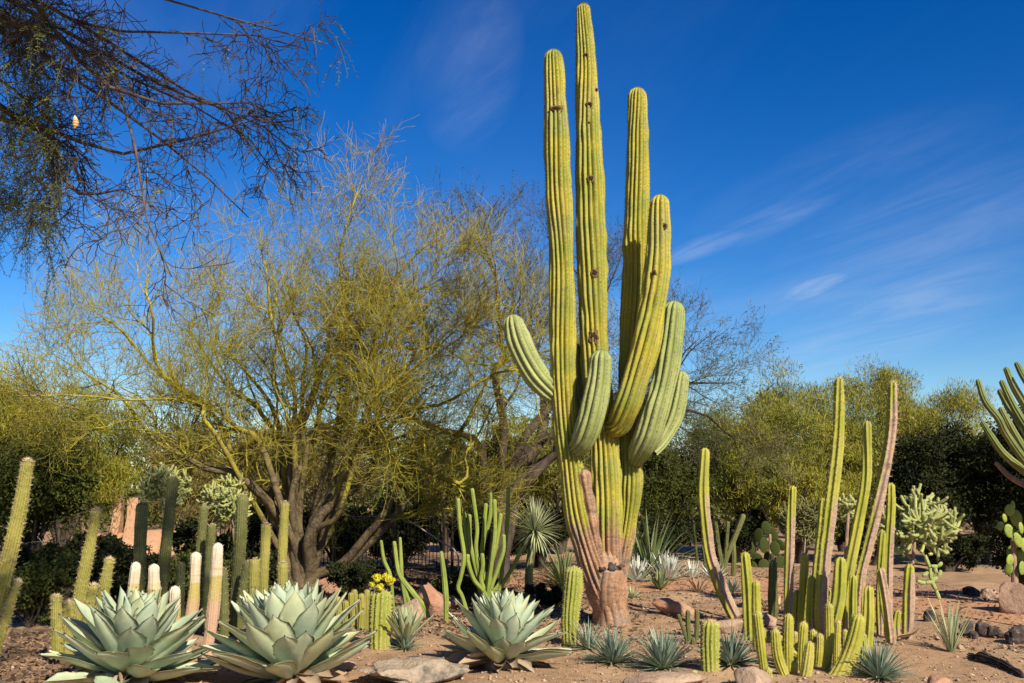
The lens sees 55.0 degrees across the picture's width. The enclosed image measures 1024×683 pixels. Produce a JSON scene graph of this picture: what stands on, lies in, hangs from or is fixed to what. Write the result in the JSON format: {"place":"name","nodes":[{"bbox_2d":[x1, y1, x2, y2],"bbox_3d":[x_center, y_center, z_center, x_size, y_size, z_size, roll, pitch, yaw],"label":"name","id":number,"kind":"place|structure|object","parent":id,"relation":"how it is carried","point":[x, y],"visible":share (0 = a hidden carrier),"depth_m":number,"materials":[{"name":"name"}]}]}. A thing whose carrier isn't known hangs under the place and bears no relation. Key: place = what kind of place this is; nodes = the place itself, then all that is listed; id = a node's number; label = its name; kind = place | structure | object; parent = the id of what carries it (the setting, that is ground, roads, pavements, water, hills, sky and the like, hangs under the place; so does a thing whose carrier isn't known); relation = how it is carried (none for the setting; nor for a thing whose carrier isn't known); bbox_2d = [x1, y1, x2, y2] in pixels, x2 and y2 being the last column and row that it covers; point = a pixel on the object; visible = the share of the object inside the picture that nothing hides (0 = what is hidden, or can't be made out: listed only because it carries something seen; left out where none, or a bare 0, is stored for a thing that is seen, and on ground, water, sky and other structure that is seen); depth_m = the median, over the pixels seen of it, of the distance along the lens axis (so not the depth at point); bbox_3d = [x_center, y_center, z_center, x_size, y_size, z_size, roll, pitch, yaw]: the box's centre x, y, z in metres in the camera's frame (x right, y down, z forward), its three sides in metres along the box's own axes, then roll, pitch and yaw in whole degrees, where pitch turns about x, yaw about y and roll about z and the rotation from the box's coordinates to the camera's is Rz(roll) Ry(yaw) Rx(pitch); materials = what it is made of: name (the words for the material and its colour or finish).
{"place":"outdoors","nodes":[
{"label":"outdoors","id":0,"kind":"place"},
{"bbox_2d":[0,492,1023,682],"bbox_3d":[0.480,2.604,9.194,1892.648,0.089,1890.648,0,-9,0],"label":"ground","id":1,"kind":"structure","parent":0,"point":[982,576],"depth_m":7.75,"materials":[{"name":"soil"}]},
{"bbox_2d":[0,577,22,662],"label":"column cactus","id":2,"kind":"object","parent":1,"relation":"on","point":[7,614],"depth_m":6.68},
{"bbox_2d":[0,457,34,620],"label":"column cactus","id":3,"kind":"object","parent":1,"relation":"on","point":[13,537],"depth_m":6.85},
{"bbox_2d":[0,334,68,454],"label":"palo verde tree","id":4,"kind":"object","parent":1,"relation":"on","point":[2,414],"visible":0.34,"depth_m":17.05,"materials":[{"name":"green plant"}]},
{"bbox_2d":[7,553,77,626],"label":"shrub","id":5,"kind":"object","parent":1,"relation":"on","point":[39,587],"visible":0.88,"depth_m":8.60,"materials":[{"name":"green plant"}]},
{"bbox_2d":[0,421,108,571],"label":"shrub","id":6,"kind":"object","parent":1,"relation":"on","point":[45,505],"visible":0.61,"depth_m":12.15,"materials":[{"name":"green plant"}]},
{"bbox_2d":[48,592,66,659],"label":"column cactus","id":7,"kind":"object","parent":1,"relation":"on","point":[56,621],"depth_m":6.95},
{"bbox_2d":[15,531,131,600],"bbox_3d":[-4.897,2.501,10.791,1.270,0.845,0.911,0,-9,0],"label":"shrub","id":8,"kind":"object","parent":1,"relation":"on","point":[70,549],"visible":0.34,"depth_m":10.67,"materials":[{"name":"green plant"}]},
{"bbox_2d":[71,506,103,638],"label":"column cactus","id":9,"kind":"object","parent":1,"relation":"on","point":[85,568],"depth_m":7.50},
{"bbox_2d":[0,371,177,549],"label":"palo verde tree","id":10,"kind":"object","parent":1,"relation":"on","point":[114,469],"visible":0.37,"depth_m":17.76,"materials":[{"name":"green plant"}]},
{"bbox_2d":[92,556,115,642],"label":"column cactus","id":11,"kind":"object","parent":1,"relation":"on","point":[105,580],"depth_m":7.30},
{"bbox_2d":[89,541,158,604],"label":"shrub","id":12,"kind":"object","parent":1,"relation":"on","point":[124,557],"visible":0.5,"depth_m":9.67,"materials":[{"name":"green plant"}]},
{"bbox_2d":[39,585,222,682],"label":"agave","id":13,"kind":"object","parent":1,"relation":"on","point":[136,636],"visible":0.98,"depth_m":5.96,"materials":[{"name":"green plant"}]},
{"bbox_2d":[132,500,148,592],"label":"column cactus","id":14,"kind":"object","parent":1,"relation":"on","point":[140,524],"depth_m":8.31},
{"bbox_2d":[71,495,218,554],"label":"adobe wall","id":15,"kind":"structure","parent":1,"relation":"on","point":[153,538],"depth_m":18.49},
{"bbox_2d":[137,462,192,516],"bbox_3d":[-3.938,2.143,11.123,0.629,1.569,0.633,0,-9,0],"label":"cholla","id":16,"kind":"object","parent":1,"relation":"on","point":[152,486],"visible":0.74,"depth_m":11.12,"materials":[{"name":"green plant"}]},
{"bbox_2d":[157,475,179,596],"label":"column cactus","id":17,"kind":"object","parent":1,"relation":"on","point":[165,550],"depth_m":8.51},
{"bbox_2d":[0,0,357,331],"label":"acacia tree","id":18,"kind":"object","parent":1,"relation":"on","point":[29,29],"visible":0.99,"depth_m":6.04,"materials":[{"name":"brown plant"}]},
{"bbox_2d":[147,547,231,609],"bbox_3d":[-3.137,2.363,9.555,0.698,0.709,0.784,-4,-9,23],"label":"shrub","id":19,"kind":"object","parent":1,"relation":"on","point":[176,561],"visible":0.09,"depth_m":9.42,"materials":[{"name":"green plant"}]},
{"bbox_2d":[185,551,201,650],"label":"old man cactus","id":20,"kind":"object","parent":1,"relation":"on","point":[193,602],"visible":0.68,"depth_m":7.09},
{"bbox_2d":[195,504,208,627],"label":"column cactus","id":21,"kind":"object","parent":1,"relation":"on","point":[203,519],"depth_m":8.81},
{"bbox_2d":[123,395,283,524],"bbox_3d":[-6.020,2.672,19.485,3.408,3.103,2.828,0,-9,0],"label":"palo verde tree","id":22,"kind":"object","parent":1,"relation":"on","point":[191,510],"visible":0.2,"depth_m":19.02,"materials":[{"name":"green plant"}]},
{"bbox_2d":[201,522,216,629],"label":"column cactus","id":23,"kind":"object","parent":1,"relation":"on","point":[211,537],"depth_m":8.57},
{"bbox_2d":[199,542,223,658],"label":"old man cactus","id":24,"kind":"object","parent":1,"relation":"on","point":[214,596],"visible":0.89,"depth_m":7.03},
{"bbox_2d":[172,517,270,561],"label":"shrub","id":25,"kind":"object","parent":1,"relation":"on","point":[185,534],"visible":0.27,"depth_m":12.71,"materials":[{"name":"green plant"}]},
{"bbox_2d":[218,567,229,636],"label":"column cactus","id":26,"kind":"object","parent":1,"relation":"on","point":[224,614],"depth_m":7.95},
{"bbox_2d":[196,472,253,546],"bbox_3d":[-3.328,2.237,11.403,0.666,1.446,0.707,0,-9,0],"label":"cholla","id":27,"kind":"object","parent":1,"relation":"on","point":[221,504],"visible":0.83,"depth_m":11.29,"materials":[{"name":"green plant"}]},
{"bbox_2d":[229,493,250,634],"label":"column cactus","id":28,"kind":"object","parent":1,"relation":"on","point":[240,530],"depth_m":8.39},
{"bbox_2d":[233,559,249,634],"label":"column cactus","id":29,"kind":"object","parent":1,"relation":"on","point":[243,584],"depth_m":8.16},
{"bbox_2d":[247,557,259,597],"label":"column cactus","id":30,"kind":"object","parent":1,"relation":"on","point":[254,571],"depth_m":7.68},
{"bbox_2d":[223,545,291,596],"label":"shrub","id":31,"kind":"object","parent":1,"relation":"on","point":[272,569],"visible":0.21,"depth_m":9.94,"materials":[{"name":"green plant"}]},
{"bbox_2d":[259,522,271,594],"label":"column cactus","id":32,"kind":"object","parent":1,"relation":"on","point":[265,543],"depth_m":8.00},
{"bbox_2d":[276,500,289,564],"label":"column cactus","id":33,"kind":"object","parent":1,"relation":"on","point":[282,538],"depth_m":8.62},
{"bbox_2d":[194,577,377,682],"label":"agave","id":34,"kind":"object","parent":1,"relation":"on","point":[291,633],"visible":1,"depth_m":5.96,"materials":[{"name":"green plant"}]},
{"bbox_2d":[222,409,396,520],"bbox_3d":[-4.207,2.889,20.921,3.908,3.068,3.100,0,-9,0],"label":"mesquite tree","id":35,"kind":"object","parent":1,"relation":"on","point":[318,470],"visible":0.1,"depth_m":20.73,"materials":[{"name":"green plant"}]},
{"bbox_2d":[0,111,619,589],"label":"palo verde tree","id":36,"kind":"object","parent":1,"relation":"on","point":[344,343],"visible":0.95,"depth_m":11.95,"materials":[{"name":"green plant"}]},
{"bbox_2d":[207,513,453,574],"bbox_3d":[-2.507,2.912,13.820,3.466,1.013,0.042,3,-9,-17],"label":"iron fence","id":37,"kind":"object","parent":1,"relation":"on","point":[394,537],"visible":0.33,"depth_m":14.08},
{"bbox_2d":[306,501,371,560],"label":"shrub","id":38,"kind":"object","parent":1,"relation":"on","point":[362,509],"visible":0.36,"depth_m":15.27,"materials":[{"name":"green plant"}]},
{"bbox_2d":[333,589,369,629],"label":"hedgehog cactus","id":39,"kind":"object","parent":1,"relation":"on","point":[362,621],"visible":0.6,"depth_m":8.38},
{"bbox_2d":[325,557,379,597],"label":"shrub","id":40,"kind":"object","parent":1,"relation":"on","point":[356,575],"visible":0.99,"depth_m":10.79,"materials":[{"name":"green plant"}]},
{"bbox_2d":[367,572,394,649],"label":"ribbed cactus","id":41,"kind":"object","parent":1,"relation":"on","point":[380,602],"visible":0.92,"depth_m":7.36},
{"bbox_2d":[356,492,443,569],"bbox_3d":[-1.689,3.002,15.521,1.267,1.331,1.920,-4,-9,24],"label":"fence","id":42,"kind":"object","parent":1,"relation":"on","point":[379,509],"visible":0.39,"depth_m":15.32,"materials":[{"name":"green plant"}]},
{"bbox_2d":[380,537,429,617],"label":"creeping cactus","id":43,"kind":"object","parent":1,"relation":"on","point":[405,586],"visible":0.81,"depth_m":9.35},
{"bbox_2d":[383,603,433,650],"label":"agave","id":44,"kind":"object","parent":1,"relation":"on","point":[404,626],"visible":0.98,"depth_m":7.34,"materials":[{"name":"green plant"}]},
{"bbox_2d":[356,655,469,682],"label":"rock","id":45,"kind":"object","parent":1,"relation":"on","point":[414,669],"visible":1,"depth_m":6.17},
{"bbox_2d":[417,582,443,617],"bbox_3d":[-0.781,2.528,9.432,0.320,0.423,0.238,5,-10,-32],"label":"rock","id":46,"kind":"object","parent":1,"relation":"on","point":[430,596],"visible":0.59,"depth_m":9.36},
{"bbox_2d":[354,423,518,552],"bbox_3d":[-1.220,2.854,19.316,3.251,2.664,3.001,-8,-12,43],"label":"mesquite tree","id":47,"kind":"object","parent":1,"relation":"on","point":[491,454],"visible":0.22,"depth_m":19.02,"materials":[{"name":"green plant"}]},
{"bbox_2d":[430,569,498,601],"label":"shrub","id":48,"kind":"object","parent":1,"relation":"on","point":[468,588],"visible":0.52,"depth_m":10.58,"materials":[{"name":"green plant"}]},
{"bbox_2d":[443,511,525,569],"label":"shrub","id":49,"kind":"object","parent":1,"relation":"on","point":[457,545],"visible":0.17,"depth_m":14.43,"materials":[{"name":"green plant"}]},
{"bbox_2d":[456,487,522,609],"bbox_3d":[-0.214,2.045,9.623,0.652,1.230,0.437,0,-9,0],"label":"candelabra cactus","id":50,"kind":"object","parent":1,"relation":"on","point":[481,581],"visible":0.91,"depth_m":9.62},
{"bbox_2d":[2,406,1008,532],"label":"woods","id":51,"kind":"object","parent":1,"relation":"on","point":[157,520],"visible":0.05,"depth_m":29.43,"materials":[{"name":"green plant"}]},
{"bbox_2d":[440,586,572,672],"bbox_3d":[-0.027,2.008,6.765,0.934,0.621,1.000,7,-15,1],"label":"agave","id":52,"kind":"object","parent":1,"relation":"on","point":[502,628],"visible":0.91,"depth_m":6.60,"materials":[{"name":"green plant"}]},
{"bbox_2d":[0,557,1023,682],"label":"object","id":53,"kind":"structure","parent":1,"relation":"on","point":[68,666],"depth_m":9.14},
{"bbox_2d":[1,568,1023,682],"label":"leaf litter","id":54,"kind":"object","parent":1,"relation":"on","point":[359,658],"visible":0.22,"depth_m":7.14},
{"bbox_2d":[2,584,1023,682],"bbox_3d":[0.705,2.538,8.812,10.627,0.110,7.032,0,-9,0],"label":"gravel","id":55,"kind":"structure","parent":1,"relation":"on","point":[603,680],"depth_m":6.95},
{"bbox_2d":[503,495,565,595],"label":"yucca tree","id":56,"kind":"object","parent":1,"relation":"on","point":[536,529],"visible":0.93,"depth_m":11.23,"materials":[{"name":"green plant"}]},
{"bbox_2d":[510,498,569,568],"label":"shrub","id":57,"kind":"object","parent":1,"relation":"on","point":[538,562],"visible":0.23,"depth_m":14.79,"materials":[{"name":"green plant"}]},
{"bbox_2d":[522,582,563,605],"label":"shrub","id":58,"kind":"object","parent":1,"relation":"on","point":[543,595],"visible":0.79,"depth_m":10.23,"materials":[{"name":"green plant"}]},
{"bbox_2d":[469,397,619,554],"bbox_3d":[0.822,2.501,18.733,3.704,3.192,2.713,5,-10,-28],"label":"mesquite tree","id":59,"kind":"object","parent":1,"relation":"on","point":[551,472],"visible":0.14,"depth_m":18.56,"materials":[{"name":"green plant"}]},
{"bbox_2d":[522,540,584,587],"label":"yucca","id":60,"kind":"object","parent":1,"relation":"on","point":[560,569],"visible":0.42,"depth_m":12.63,"materials":[{"name":"green plant"}]},
{"bbox_2d":[560,565,583,646],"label":"ribbed cactus","id":61,"kind":"object","parent":1,"relation":"on","point":[572,591],"visible":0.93,"depth_m":7.80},
{"bbox_2d":[332,161,816,579],"bbox_3d":[0.670,0.496,13.710,6.943,5.702,3.334,0,-9,0],"label":"mesquite tree","id":62,"kind":"object","parent":1,"relation":"on","point":[542,463],"visible":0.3,"depth_m":13.42,"materials":[{"name":"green plant"}]},
{"bbox_2d":[562,615,608,648],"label":"yucca","id":63,"kind":"object","parent":1,"relation":"on","point":[584,641],"visible":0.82,"depth_m":7.64,"materials":[{"name":"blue plant"}]},
{"bbox_2d":[502,0,689,627],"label":"cardon cactus","id":64,"kind":"object","parent":1,"relation":"on","point":[601,501],"visible":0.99,"depth_m":9.11,"materials":[{"name":"plant"}]},
{"bbox_2d":[572,623,647,664],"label":"yucca","id":65,"kind":"object","parent":1,"relation":"on","point":[608,654],"visible":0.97,"depth_m":6.95,"materials":[{"name":"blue plant"}]},
{"bbox_2d":[615,623,698,671],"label":"yucca","id":66,"kind":"object","parent":1,"relation":"on","point":[662,653],"visible":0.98,"depth_m":6.72,"materials":[{"name":"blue plant"}]},
{"bbox_2d":[635,513,693,554],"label":"shrub","id":67,"kind":"object","parent":1,"relation":"on","point":[678,531],"visible":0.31,"depth_m":16.09,"materials":[{"name":"green plant"}]},
{"bbox_2d":[623,671,705,682],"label":"rock","id":68,"kind":"object","parent":1,"relation":"on","point":[666,677],"visible":1,"depth_m":6.08,"materials":[{"name":"stone"}]},
{"bbox_2d":[652,598,703,617],"bbox_3d":[1.587,2.561,9.399,0.486,0.199,0.192,-3,-9,18],"label":"rock","id":69,"kind":"object","parent":1,"relation":"on","point":[670,606],"visible":0.84,"depth_m":9.35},
{"bbox_2d":[632,508,724,577],"bbox_3d":[1.928,2.756,13.690,1.857,1.078,1.857,-5,-10,29],"label":"yucca","id":70,"kind":"object","parent":1,"relation":"on","point":[646,554],"visible":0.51,"depth_m":13.52,"materials":[{"name":"green plant"}]},
{"bbox_2d":[677,609,699,644],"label":"hedgehog cactus","id":71,"kind":"object","parent":1,"relation":"on","point":[687,634],"visible":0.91,"depth_m":7.83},
{"bbox_2d":[638,424,742,557],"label":"mesquite tree","id":72,"kind":"object","parent":1,"relation":"on","point":[660,492],"visible":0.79,"depth_m":17.48,"materials":[{"name":"green plant"}]},
{"bbox_2d":[699,617,721,671],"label":"ribbed cactus","id":73,"kind":"object","parent":1,"relation":"on","point":[709,641],"visible":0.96,"depth_m":6.54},
{"bbox_2d":[692,514,745,576],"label":"column cactus","id":74,"kind":"object","parent":1,"relation":"on","point":[729,549],"depth_m":14.00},
{"bbox_2d":[697,448,740,618],"bbox_3d":[1.957,1.814,9.335,0.379,1.618,0.153,0,-9,0],"label":"column cactus","id":75,"kind":"object","parent":1,"relation":"on","point":[724,595],"depth_m":9.29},
{"bbox_2d":[685,507,769,562],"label":"shrub","id":76,"kind":"object","parent":1,"relation":"on","point":[753,521],"visible":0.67,"depth_m":16.46,"materials":[{"name":"green plant"}]},
{"bbox_2d":[689,624,771,666],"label":"yucca","id":77,"kind":"object","parent":1,"relation":"on","point":[731,654],"visible":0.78,"depth_m":6.68,"materials":[{"name":"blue plant"}]},
{"bbox_2d":[740,551,752,640],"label":"column cactus","id":78,"kind":"object","parent":1,"relation":"on","point":[746,579],"depth_m":7.76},
{"bbox_2d":[734,667,773,682],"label":"rock","id":79,"kind":"object","parent":1,"relation":"on","point":[749,675],"visible":1,"depth_m":6.06,"materials":[{"name":"stone"}]},
{"bbox_2d":[681,382,847,557],"bbox_3d":[4.711,2.385,18.408,3.225,3.375,2.708,0,-9,0],"label":"palo verde tree","id":80,"kind":"object","parent":1,"relation":"on","point":[737,501],"visible":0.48,"depth_m":18.06,"materials":[{"name":"green plant"}]},
{"bbox_2d":[747,521,784,567],"bbox_3d":[3.858,3.199,15.199,0.700,0.836,0.538,0,-9,0],"label":"prickly pear","id":81,"kind":"object","parent":1,"relation":"on","point":[771,547],"visible":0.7,"depth_m":15.17,"materials":[{"name":"green plant"}]},
{"bbox_2d":[767,559,777,620],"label":"column cactus","id":82,"kind":"object","parent":1,"relation":"on","point":[772,594],"depth_m":9.04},
{"bbox_2d":[752,611,816,677],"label":"torch cactus","id":83,"kind":"object","parent":1,"relation":"on","point":[785,661],"visible":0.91,"depth_m":6.51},
{"bbox_2d":[783,485,797,614],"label":"column cactus","id":84,"kind":"object","parent":1,"relation":"on","point":[789,547],"depth_m":8.41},
{"bbox_2d":[776,492,819,552],"bbox_3d":[3.100,2.196,10.380,0.619,1.227,0.567,0,-9,0],"label":"cholla","id":85,"kind":"object","parent":1,"relation":"on","point":[809,512],"visible":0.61,"depth_m":10.38,"materials":[{"name":"green plant"}]},
{"bbox_2d":[743,451,874,563],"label":"mesquite tree","id":86,"kind":"object","parent":1,"relation":"on","point":[773,498],"visible":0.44,"depth_m":16.07,"materials":[{"name":"green plant"}]},
{"bbox_2d":[814,603,868,675],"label":"torch cactus","id":87,"kind":"object","parent":1,"relation":"on","point":[828,645],"visible":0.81,"depth_m":6.59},
{"bbox_2d":[736,352,953,551],"bbox_3d":[6.557,2.189,19.759,4.231,4.135,3.407,0,-9,0],"label":"palo verde tree","id":88,"kind":"object","parent":1,"relation":"on","point":[852,459],"visible":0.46,"depth_m":19.62,"materials":[{"name":"green plant"}]},
{"bbox_2d":[792,376,900,641],"bbox_3d":[2.784,1.352,7.950,0.986,2.152,0.649,3,-9,-18],"label":"column cactus","id":89,"kind":"object","parent":1,"relation":"on","point":[813,595],"depth_m":7.86,"materials":[{"name":"plant"}]},
{"bbox_2d":[837,493,856,558],"bbox_3d":[3.228,2.062,9.397,0.314,1.232,0.256,6,-11,-36],"label":"cholla","id":90,"kind":"object","parent":1,"relation":"on","point":[849,505],"visible":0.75,"depth_m":9.43,"materials":[{"name":"green plant"}]},
{"bbox_2d":[834,510,906,565],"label":"shrub","id":91,"kind":"object","parent":1,"relation":"on","point":[840,530],"visible":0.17,"depth_m":16.17,"materials":[{"name":"green plant"}]},
{"bbox_2d":[839,637,925,682],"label":"agave plant","id":92,"kind":"object","parent":1,"relation":"on","point":[877,666],"visible":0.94,"depth_m":6.32,"materials":[{"name":"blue plant"}]},
{"bbox_2d":[861,483,915,646],"bbox_3d":[2.984,1.808,7.933,0.439,1.347,1.008,-8,-12,43],"label":"column cactus","id":93,"kind":"object","parent":1,"relation":"on","point":[888,621],"depth_m":7.86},
{"bbox_2d":[876,483,964,629],"bbox_3d":[3.607,1.922,8.706,0.768,1.335,0.783,0,-9,0],"label":"cholla","id":94,"kind":"object","parent":1,"relation":"on","point":[917,520],"visible":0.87,"depth_m":8.61,"materials":[{"name":"green plant"}]},
{"bbox_2d":[845,360,999,467],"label":"palo verde tree","id":95,"kind":"object","parent":1,"relation":"on","point":[959,404],"visible":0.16,"depth_m":22.02,"materials":[{"name":"green plant"}]},
{"bbox_2d":[870,420,991,565],"bbox_3d":[6.851,2.502,16.061,2.015,2.399,1.672,0,-9,0],"label":"dark tree","id":96,"kind":"object","parent":1,"relation":"on","point":[916,464],"visible":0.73,"depth_m":15.76,"materials":[{"name":"green plant"}]},
{"bbox_2d":[926,594,978,652],"bbox_3d":[3.269,2.090,7.308,0.387,0.426,0.400,-5,-10,30],"label":"desert spoon","id":97,"kind":"object","parent":1,"relation":"on","point":[950,642],"visible":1,"depth_m":7.27,"materials":[{"name":"green plant"}]},
{"bbox_2d":[916,531,996,571],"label":"shrub","id":98,"kind":"object","parent":1,"relation":"on","point":[967,549],"visible":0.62,"depth_m":14.70,"materials":[{"name":"green plant"}]},
{"bbox_2d":[910,419,1015,563],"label":"dark tree","id":99,"kind":"object","parent":1,"relation":"on","point":[983,517],"visible":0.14,"depth_m":16.17,"materials":[{"name":"green plant"}]},
{"bbox_2d":[955,404,1023,539],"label":"dark tree","id":100,"kind":"object","parent":1,"relation":"on","point":[991,456],"visible":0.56,"depth_m":15.47,"materials":[{"name":"green plant"}]},
{"bbox_2d":[966,651,1023,677],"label":"fallen log","id":101,"kind":"object","parent":1,"relation":"on","point":[986,657],"visible":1,"depth_m":6.70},
{"bbox_2d":[975,362,1023,487],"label":"tree cactus","id":102,"kind":"object","parent":1,"relation":"on","point":[1009,432],"visible":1,"depth_m":9.89,"materials":[{"name":"green plant"}]},
{"bbox_2d":[981,519,1023,584],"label":"shrub","id":103,"kind":"object","parent":1,"relation":"on","point":[1000,554],"visible":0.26,"depth_m":10.98,"materials":[{"name":"green plant"}]},
{"bbox_2d":[999,582,1023,614],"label":"rock","id":104,"kind":"object","parent":1,"relation":"on","point":[1011,597],"visible":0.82,"depth_m":9.64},
{"bbox_2d":[0,0,1023,490],"label":"sky","id":105,"kind":"structure","parent":0,"point":[850,171],"materials":[{"name":"blue"}]},
{"bbox_2d":[170,576,1023,624],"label":"path","id":106,"kind":"structure","parent":0,"point":[647,587],"depth_m":10.97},
{"bbox_2d":[627,555,656,581],"bbox_3d":[1.692,3.026,13.204,0.742,0.392,0.696,0,-9,0],"label":"aloe","id":107,"kind":"object","parent":106,"relation":"on","point":[637,571],"visible":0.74,"depth_m":13.11,"materials":[{"name":"plant"}]},
{"bbox_2d":[645,550,694,580],"bbox_3d":[2.095,2.999,13.191,0.780,0.414,0.701,3,-9,-19],"label":"aloe","id":108,"kind":"object","parent":106,"relation":"on","point":[671,568],"visible":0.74,"depth_m":13.11,"materials":[{"name":"plant"}]},
{"bbox_2d":[996,501,1023,582],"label":"prickly pear","id":109,"kind":"object","parent":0,"point":[1014,560],"visible":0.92,"depth_m":10.11,"materials":[{"name":"green plant"}]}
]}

